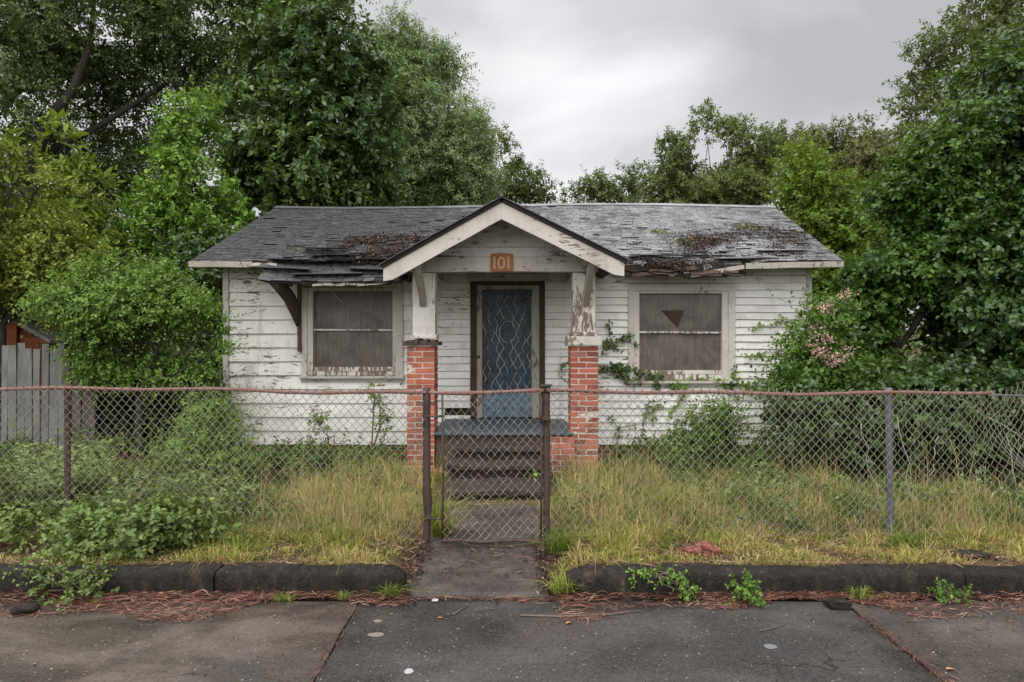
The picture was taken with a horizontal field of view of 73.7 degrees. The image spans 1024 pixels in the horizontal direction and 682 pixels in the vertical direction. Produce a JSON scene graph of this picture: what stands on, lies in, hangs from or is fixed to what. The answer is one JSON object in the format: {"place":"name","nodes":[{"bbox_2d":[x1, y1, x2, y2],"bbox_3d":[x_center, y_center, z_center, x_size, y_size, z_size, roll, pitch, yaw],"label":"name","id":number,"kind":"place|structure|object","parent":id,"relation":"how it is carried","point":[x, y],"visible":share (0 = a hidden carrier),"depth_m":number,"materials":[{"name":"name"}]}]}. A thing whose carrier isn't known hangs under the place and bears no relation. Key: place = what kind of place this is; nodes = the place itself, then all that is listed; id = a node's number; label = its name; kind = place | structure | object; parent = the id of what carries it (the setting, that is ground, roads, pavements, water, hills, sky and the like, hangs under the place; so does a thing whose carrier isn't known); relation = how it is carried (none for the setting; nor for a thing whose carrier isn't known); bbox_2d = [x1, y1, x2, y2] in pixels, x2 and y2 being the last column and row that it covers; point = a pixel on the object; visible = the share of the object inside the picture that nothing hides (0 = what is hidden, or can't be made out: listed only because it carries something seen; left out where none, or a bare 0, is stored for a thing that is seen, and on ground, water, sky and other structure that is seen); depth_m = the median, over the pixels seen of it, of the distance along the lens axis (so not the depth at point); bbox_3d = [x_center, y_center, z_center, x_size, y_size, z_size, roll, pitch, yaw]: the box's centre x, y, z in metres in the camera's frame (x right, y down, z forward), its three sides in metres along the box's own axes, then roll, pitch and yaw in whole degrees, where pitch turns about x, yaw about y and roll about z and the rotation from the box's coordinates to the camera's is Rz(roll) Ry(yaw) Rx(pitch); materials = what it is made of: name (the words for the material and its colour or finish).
{"place":"outdoors","nodes":[
{"label":"outdoors","id":0,"kind":"place"},
{"bbox_2d":[403,505,547,601],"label":"path","id":1,"kind":"structure","parent":0,"point":[483,582],"depth_m":4.92,"materials":[{"name":"concrete"}]},
{"bbox_2d":[353,484,518,536],"bbox_3d":[-0.632,1.372,5.546,1.507,0.476,1.566,0,0,0],"label":"grass tuft","id":2,"kind":"object","parent":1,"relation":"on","point":[436,527],"visible":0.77,"depth_m":5.59,"materials":[{"name":"green plant"}]},
{"bbox_2d":[0,601,1023,681],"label":"road","id":3,"kind":"structure","parent":0,"point":[252,643],"depth_m":3.70,"materials":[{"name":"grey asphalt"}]},
{"bbox_2d":[9,601,40,614],"bbox_3d":[-2.935,1.614,4.120,0.148,0.076,0.121,0,0,0],"label":"stone","id":4,"kind":"object","parent":3,"relation":"on","point":[26,607],"visible":0.98,"depth_m":4.08,"materials":[{"name":"stone"}]},
{"bbox_2d":[273,591,296,601],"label":"grass tuft","id":5,"kind":"object","parent":3,"relation":"on","point":[283,598],"visible":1,"depth_m":4.32,"materials":[{"name":"green plant"}]},
{"bbox_2d":[330,590,356,600],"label":"grass tuft","id":6,"kind":"object","parent":3,"relation":"on","point":[342,596],"visible":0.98,"depth_m":4.33,"materials":[{"name":"green plant"}]},
{"bbox_2d":[367,632,383,636],"bbox_3d":[-0.761,1.637,3.808,0.092,0.002,0.057,0,0,0],"label":"paper scrap","id":7,"kind":"object","parent":3,"relation":"on","point":[377,634],"visible":1,"depth_m":3.81,"materials":[{"name":"white paper"}]},
{"bbox_2d":[404,668,413,673],"bbox_3d":[-0.510,1.636,3.385,0.046,0.005,0.052,0,0,0],"label":"bottle cap","id":8,"kind":"object","parent":3,"relation":"on","point":[408,671],"visible":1,"depth_m":3.38,"materials":[{"name":"grey plastic"}]},
{"bbox_2d":[7,600,990,681],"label":"dead leaves","id":9,"kind":"object","parent":3,"relation":"on","point":[471,634],"visible":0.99,"depth_m":3.77,"materials":[{"name":"brown plant"}]},
{"bbox_2d":[0,558,1023,634],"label":"pine straw","id":10,"kind":"object","parent":3,"relation":"on","point":[771,595],"visible":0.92,"depth_m":4.29,"materials":[{"name":"brown plant"}]},
{"bbox_2d":[372,579,427,601],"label":"grass tuft","id":11,"kind":"object","parent":10,"relation":"on","point":[385,591],"visible":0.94,"depth_m":4.35,"materials":[{"name":"green plant"}]},
{"bbox_2d":[520,610,639,616],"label":"twig","id":12,"kind":"object","parent":3,"relation":"on","point":[573,615],"visible":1,"depth_m":4.06,"materials":[{"name":"brown wood"}]},
{"bbox_2d":[306,605,959,681],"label":"pavement cracks","id":13,"kind":"object","parent":3,"relation":"on","point":[863,615],"visible":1,"depth_m":3.63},
{"bbox_2d":[625,559,700,604],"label":"kerb weed","id":14,"kind":"object","parent":3,"relation":"on","point":[650,572],"visible":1,"depth_m":4.35,"materials":[{"name":"green plant"}]},
{"bbox_2d":[764,644,776,648],"bbox_3d":[1.387,1.637,3.659,0.070,0.004,0.057,0,0,0],"label":"metal scrap","id":15,"kind":"object","parent":3,"relation":"on","point":[769,646],"visible":1,"depth_m":3.65,"materials":[{"name":"grey"}]},
{"bbox_2d":[821,597,851,609],"bbox_3d":[2.003,1.619,4.210,0.147,0.055,0.100,0,0,-6],"label":"stone","id":16,"kind":"object","parent":3,"relation":"on","point":[836,603],"visible":1,"depth_m":4.17,"materials":[{"name":"stone"}]},
{"bbox_2d":[827,650,848,660],"bbox_3d":[1.694,1.637,3.558,0.104,0.003,0.121,0,0,0],"label":"road patch","id":17,"kind":"object","parent":3,"relation":"on","point":[837,655],"visible":1,"depth_m":3.55,"materials":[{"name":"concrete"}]},
{"bbox_2d":[843,584,887,600],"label":"grass tuft","id":18,"kind":"object","parent":3,"relation":"on","point":[861,594],"visible":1,"depth_m":4.33,"materials":[{"name":"green plant"}]},
{"bbox_2d":[927,577,973,606],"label":"kerb weed","id":19,"kind":"object","parent":3,"relation":"on","point":[942,597],"visible":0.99,"depth_m":4.28,"materials":[{"name":"green plant"}]},
{"bbox_2d":[0,444,1023,545],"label":"long grass","id":20,"kind":"structure","parent":0,"point":[377,518],"depth_m":6.45,"materials":[{"name":"green plant"}]},
{"bbox_2d":[0,345,1023,604],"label":"ground","id":21,"kind":"structure","parent":0,"point":[536,505],"depth_m":5.53,"materials":[{"name":"soil"}]},
{"bbox_2d":[0,343,95,470],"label":"plank fence","id":22,"kind":"object","parent":21,"relation":"on","point":[17,369],"visible":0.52,"depth_m":9.20,"materials":[{"name":"grey wood"}]},
{"bbox_2d":[2,550,119,612],"bbox_3d":[-2.864,1.570,4.284,0.727,0.443,0.430,0,0,0],"label":"kerb weed","id":23,"kind":"object","parent":21,"relation":"on","point":[85,584],"visible":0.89,"depth_m":4.33,"materials":[{"name":"green plant"}]},
{"bbox_2d":[6,308,131,438],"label":"garden shed","id":24,"kind":"structure","parent":21,"relation":"on","point":[14,331],"depth_m":11.00,"materials":[{"name":"wood"}]},
{"bbox_2d":[0,131,150,448],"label":"olive leaved tree","id":25,"kind":"object","parent":21,"relation":"on","point":[25,234],"visible":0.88,"depth_m":10.26,"materials":[{"name":"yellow plant"}]},
{"bbox_2d":[0,107,162,276],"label":"leaf sapling","id":26,"kind":"object","parent":21,"relation":"on","point":[77,164],"visible":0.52,"depth_m":11.36,"materials":[{"name":"green plant"}]},
{"bbox_2d":[6,206,243,426],"bbox_3d":[-7.822,-0.260,12.789,7.770,4.584,3.184,0,0,21],"label":"dark hedge tree","id":27,"kind":"object","parent":21,"relation":"on","point":[209,275],"visible":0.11,"depth_m":11.42,"materials":[{"name":"green plant"}]},
{"bbox_2d":[0,429,266,566],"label":"ground cover","id":28,"kind":"object","parent":21,"relation":"on","point":[166,527],"visible":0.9,"depth_m":5.14,"materials":[{"name":"green plant"}]},
{"bbox_2d":[8,234,279,465],"bbox_3d":[-4.929,0.205,9.040,3.265,3.378,1.934,0,0,0],"label":"fresh green bush","id":29,"kind":"object","parent":21,"relation":"on","point":[119,297],"visible":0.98,"depth_m":8.91,"materials":[{"name":"green plant"}]},
{"bbox_2d":[59,338,239,464],"bbox_3d":[-5.261,0.998,9.971,2.593,2.082,1.979,0,0,0],"label":"dark shrub","id":30,"kind":"object","parent":21,"relation":"on","point":[131,421],"visible":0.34,"depth_m":9.66,"materials":[{"name":"green plant"}]},
{"bbox_2d":[79,75,256,295],"bbox_3d":[-6.429,-1.475,12.459,3.733,6.824,2.598,0,0,0],"label":"young green tree","id":31,"kind":"object","parent":21,"relation":"on","point":[178,197],"visible":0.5,"depth_m":12.01,"materials":[{"name":"green plant"}]},
{"bbox_2d":[0,0,388,292],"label":"shade tree","id":32,"kind":"object","parent":21,"relation":"on","point":[46,42],"visible":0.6,"depth_m":17.11,"materials":[{"name":"green plant"}]},
{"bbox_2d":[0,561,406,601],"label":"kerb","id":33,"kind":"structure","parent":21,"relation":"on","point":[272,577],"depth_m":4.41,"materials":[{"name":"concrete"}]},
{"bbox_2d":[107,369,315,488],"bbox_3d":[-3.508,1.328,8.406,2.170,1.966,1.895,0,0,0],"label":"bush","id":34,"kind":"object","parent":21,"relation":"on","point":[212,438],"visible":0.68,"depth_m":8.28,"materials":[{"name":"green plant"}]},
{"bbox_2d":[0,383,431,544],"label":"chain link fence","id":35,"kind":"object","parent":21,"relation":"on","point":[67,388],"visible":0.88,"depth_m":5.33,"materials":[{"name":"metal"}]},
{"bbox_2d":[426,388,548,543],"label":"garden gate","id":36,"kind":"structure","parent":35,"relation":"attached to","point":[496,392],"depth_m":5.34,"materials":[{"name":"metal"}]},
{"bbox_2d":[189,0,417,230],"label":"vine draped tree","id":37,"kind":"object","parent":21,"relation":"on","point":[304,149],"visible":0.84,"depth_m":15.91,"materials":[{"name":"green plant"}]},
{"bbox_2d":[290,407,346,456],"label":"wall shrub","id":38,"kind":"object","parent":21,"relation":"on","point":[320,421],"visible":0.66,"depth_m":10.01,"materials":[{"name":"green plant"}]},
{"bbox_2d":[361,381,393,447],"bbox_3d":[-1.933,1.243,9.811,0.507,1.330,0.535,0,0,-29],"label":"thin sapling","id":39,"kind":"object","parent":21,"relation":"on","point":[373,396],"visible":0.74,"depth_m":9.79,"materials":[{"name":"green plant"}]},
{"bbox_2d":[0,423,790,480],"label":"ground cover","id":40,"kind":"object","parent":21,"relation":"on","point":[317,457],"visible":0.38,"depth_m":9.37,"materials":[{"name":"green plant"}]},
{"bbox_2d":[357,0,526,206],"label":"willow tree","id":41,"kind":"object","parent":21,"relation":"on","point":[448,153],"visible":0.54,"depth_m":23.03,"materials":[{"name":"green plant"}]},
{"bbox_2d":[24,223,937,364],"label":"woodland","id":42,"kind":"object","parent":21,"relation":"on","point":[916,336],"visible":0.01,"depth_m":41.57,"materials":[{"name":"plant"}]},
{"bbox_2d":[0,524,1021,579],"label":"dead straw","id":43,"kind":"object","parent":21,"relation":"on","point":[827,554],"visible":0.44,"depth_m":4.91,"materials":[{"name":"beige plant"}]},
{"bbox_2d":[0,511,1023,581],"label":"verge grass","id":44,"kind":"structure","parent":21,"relation":"on","point":[631,539],"depth_m":4.97,"materials":[{"name":"green plant"}]},
{"bbox_2d":[0,536,1023,601],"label":"dead leaves","id":45,"kind":"object","parent":21,"relation":"on","point":[542,575],"visible":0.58,"depth_m":4.88,"materials":[{"name":"brown plant"}]},
{"bbox_2d":[2,442,1023,530],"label":"yard weeds","id":46,"kind":"object","parent":21,"relation":"on","point":[736,484],"visible":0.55,"depth_m":6.87,"materials":[{"name":"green plant"}]},
{"bbox_2d":[2,387,1023,535],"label":"seed grass","id":47,"kind":"structure","parent":21,"relation":"on","point":[602,457],"depth_m":6.77,"materials":[{"name":"plant"}]},
{"bbox_2d":[188,194,843,498],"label":"weatherboard house","id":48,"kind":"structure","parent":21,"relation":"on","point":[501,292],"depth_m":10.48,"materials":[{"name":"white paint"}]},
{"bbox_2d":[299,283,403,381],"bbox_3d":[-2.455,-0.153,10.454,1.603,1.553,0.314,0,0,0],"label":"window","id":49,"kind":"structure","parent":48,"relation":"in","point":[349,334],"depth_m":10.53,"materials":[{"name":"beige paint"}]},
{"bbox_2d":[309,229,428,264],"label":"leaf litter","id":50,"kind":"object","parent":48,"relation":"on","point":[387,253],"visible":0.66,"depth_m":10.65,"materials":[{"name":"brown plant"}]},
{"bbox_2d":[467,273,547,417],"bbox_3d":[-0.069,0.073,10.502,1.249,2.221,0.175,0,0,0],"label":"door","id":51,"kind":"structure","parent":48,"relation":"in","point":[507,311],"depth_m":10.53,"materials":[{"name":"blue metal"}]},
{"bbox_2d":[283,223,757,255],"bbox_3d":[0.374,-1.674,10.731,7.691,0.800,1.057,0,0,-10],"label":"roof moss","id":52,"kind":"object","parent":48,"relation":"on","point":[655,231],"visible":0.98,"depth_m":11.22,"materials":[{"name":"plant"}]},
{"bbox_2d":[555,361,568,382],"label":"climbing vine","id":53,"kind":"object","parent":48,"relation":"attached to","point":[564,365],"visible":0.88,"depth_m":10.44,"materials":[{"name":"green plant"}]},
{"bbox_2d":[601,319,639,354],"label":"climbing vine","id":54,"kind":"object","parent":48,"relation":"attached to","point":[623,338],"visible":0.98,"depth_m":10.43,"materials":[{"name":"green plant"}]},
{"bbox_2d":[598,361,663,389],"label":"climbing vine","id":55,"kind":"object","parent":48,"relation":"attached to","point":[619,372],"visible":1,"depth_m":10.43,"materials":[{"name":"green plant"}]},
{"bbox_2d":[607,399,665,448],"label":"climbing vine","id":56,"kind":"object","parent":48,"relation":"attached to","point":[648,414],"visible":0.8,"depth_m":10.44,"materials":[{"name":"green plant"}]},
{"bbox_2d":[628,284,737,386],"bbox_3d":[2.598,-0.092,10.512,1.690,1.579,0.199,0,0,0],"label":"window","id":57,"kind":"structure","parent":48,"relation":"in","point":[681,331],"depth_m":10.53,"materials":[{"name":"beige paint"}]},
{"bbox_2d":[668,365,781,419],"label":"climbing vine","id":58,"kind":"object","parent":48,"relation":"attached to","point":[747,385],"visible":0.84,"depth_m":10.43,"materials":[{"name":"green plant"}]},
{"bbox_2d":[625,218,847,272],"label":"leaf litter","id":59,"kind":"object","parent":48,"relation":"on","point":[713,241],"visible":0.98,"depth_m":10.63,"materials":[{"name":"brown plant"}]},
{"bbox_2d":[745,314,800,358],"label":"climbing vine","id":60,"kind":"object","parent":48,"relation":"attached to","point":[755,328],"visible":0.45,"depth_m":10.44,"materials":[{"name":"green plant"}]},
{"bbox_2d":[475,121,564,203],"bbox_3d":[0.244,-3.483,27.840,4.787,10.879,4.077,0,0,0],"label":"background tree","id":61,"kind":"object","parent":21,"relation":"on","point":[522,193],"visible":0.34,"depth_m":27.70,"materials":[{"name":"green plant"}]},
{"bbox_2d":[503,523,594,553],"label":"grass tuft","id":62,"kind":"object","parent":21,"relation":"on","point":[556,545],"visible":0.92,"depth_m":5.04,"materials":[{"name":"green plant"}]},
{"bbox_2d":[523,565,584,593],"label":"grass tuft","id":63,"kind":"object","parent":21,"relation":"on","point":[559,586],"visible":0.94,"depth_m":4.39,"materials":[{"name":"green plant"}]},
{"bbox_2d":[554,158,652,202],"bbox_3d":[4.283,-3.183,31.002,6.610,10.254,4.408,0,0,0],"label":"background tree","id":64,"kind":"object","parent":21,"relation":"on","point":[603,190],"visible":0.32,"depth_m":30.82,"materials":[{"name":"green plant"}]},
{"bbox_2d":[678,545,702,558],"bbox_3d":[1.275,1.503,4.859,0.157,0.068,0.103,0,0,-23],"label":"brick fragment","id":65,"kind":"object","parent":21,"relation":"on","point":[694,549],"visible":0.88,"depth_m":4.83,"materials":[{"name":"red brick"}]},
{"bbox_2d":[694,540,711,551],"bbox_3d":[1.401,1.504,4.980,0.139,0.068,0.103,0,0,17],"label":"brick fragment","id":66,"kind":"object","parent":21,"relation":"on","point":[701,544],"visible":0.43,"depth_m":4.96,"materials":[{"name":"red brick"}]},
{"bbox_2d":[703,546,721,558],"bbox_3d":[1.424,1.504,4.860,0.106,0.067,0.108,0,0,38],"label":"brick fragment","id":67,"kind":"object","parent":21,"relation":"on","point":[715,551],"visible":0.88,"depth_m":4.83,"materials":[{"name":"red brick"}]},
{"bbox_2d":[640,386,788,463],"bbox_3d":[3.111,1.375,9.985,2.422,1.488,1.630,0,0,-9],"label":"bush","id":68,"kind":"object","parent":21,"relation":"on","point":[713,427],"visible":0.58,"depth_m":9.79,"materials":[{"name":"green plant"}]},
{"bbox_2d":[633,97,796,205],"bbox_3d":[7.745,-3.668,26.039,7.889,11.224,5.251,0,0,0],"label":"open crowned tree","id":69,"kind":"object","parent":21,"relation":"on","point":[742,179],"visible":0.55,"depth_m":25.40,"materials":[{"name":"green plant"}]},
{"bbox_2d":[724,569,766,606],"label":"kerb weed","id":70,"kind":"object","parent":21,"relation":"on","point":[746,593],"visible":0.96,"depth_m":4.25,"materials":[{"name":"green plant"}]},
{"bbox_2d":[540,381,1023,541],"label":"chain link fence","id":71,"kind":"object","parent":21,"relation":"on","point":[888,439],"visible":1,"depth_m":5.33,"materials":[{"name":"metal"}]},
{"bbox_2d":[566,562,1023,601],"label":"kerb","id":72,"kind":"structure","parent":21,"relation":"on","point":[907,578],"depth_m":4.40,"materials":[{"name":"concrete"}]},
{"bbox_2d":[722,278,909,463],"bbox_3d":[4.218,0.517,9.364,2.110,2.731,2.171,0,0,-43],"label":"flowering shrub","id":73,"kind":"object","parent":21,"relation":"on","point":[831,354],"visible":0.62,"depth_m":9.13,"materials":[{"name":"green plant"}]},
{"bbox_2d":[776,110,903,251],"bbox_3d":[14.271,-4.119,30.201,7.308,12.142,6.557,0,0,33],"label":"round brownish tree","id":74,"kind":"object","parent":21,"relation":"on","point":[853,150],"visible":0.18,"depth_m":29.08,"materials":[{"name":"green plant"}]},
{"bbox_2d":[760,130,922,375],"bbox_3d":[6.242,-1.265,13.365,2.942,6.433,3.693,0,0,15],"label":"lime green tree","id":75,"kind":"object","parent":21,"relation":"on","point":[818,223],"visible":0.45,"depth_m":13.41,"materials":[{"name":"green plant"}]},
{"bbox_2d":[753,338,1023,487],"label":"dark shrub","id":76,"kind":"object","parent":21,"relation":"on","point":[945,377],"visible":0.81,"depth_m":8.27,"materials":[{"name":"green plant"}]},
{"bbox_2d":[846,518,963,551],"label":"grass tuft","id":77,"kind":"object","parent":21,"relation":"on","point":[906,539],"visible":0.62,"depth_m":5.00,"materials":[{"name":"green plant"}]},
{"bbox_2d":[814,45,1023,360],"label":"bright leaved tree","id":78,"kind":"object","parent":21,"relation":"on","point":[924,171],"visible":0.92,"depth_m":9.62,"materials":[{"name":"green plant"}]},
{"bbox_2d":[836,4,1023,464],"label":"ivy clad tree","id":79,"kind":"object","parent":21,"relation":"on","point":[985,315],"visible":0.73,"depth_m":9.41,"materials":[{"name":"green plant"}]},
{"bbox_2d":[875,0,1023,173],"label":"airy tree","id":80,"kind":"object","parent":21,"relation":"on","point":[994,13],"visible":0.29,"depth_m":20.04,"materials":[{"name":"green plant"}]},
{"bbox_2d":[950,549,991,558],"bbox_3d":[3.208,1.495,4.780,0.243,0.026,0.157,0,0,-11],"label":"slate scrap","id":81,"kind":"object","parent":21,"relation":"on","point":[974,552],"visible":0.88,"depth_m":4.76,"materials":[{"name":"stone"}]},
{"bbox_2d":[0,0,1023,345],"label":"sky","id":82,"kind":"structure","parent":0,"point":[589,84],"materials":[{"name":"grey"}]}
]}

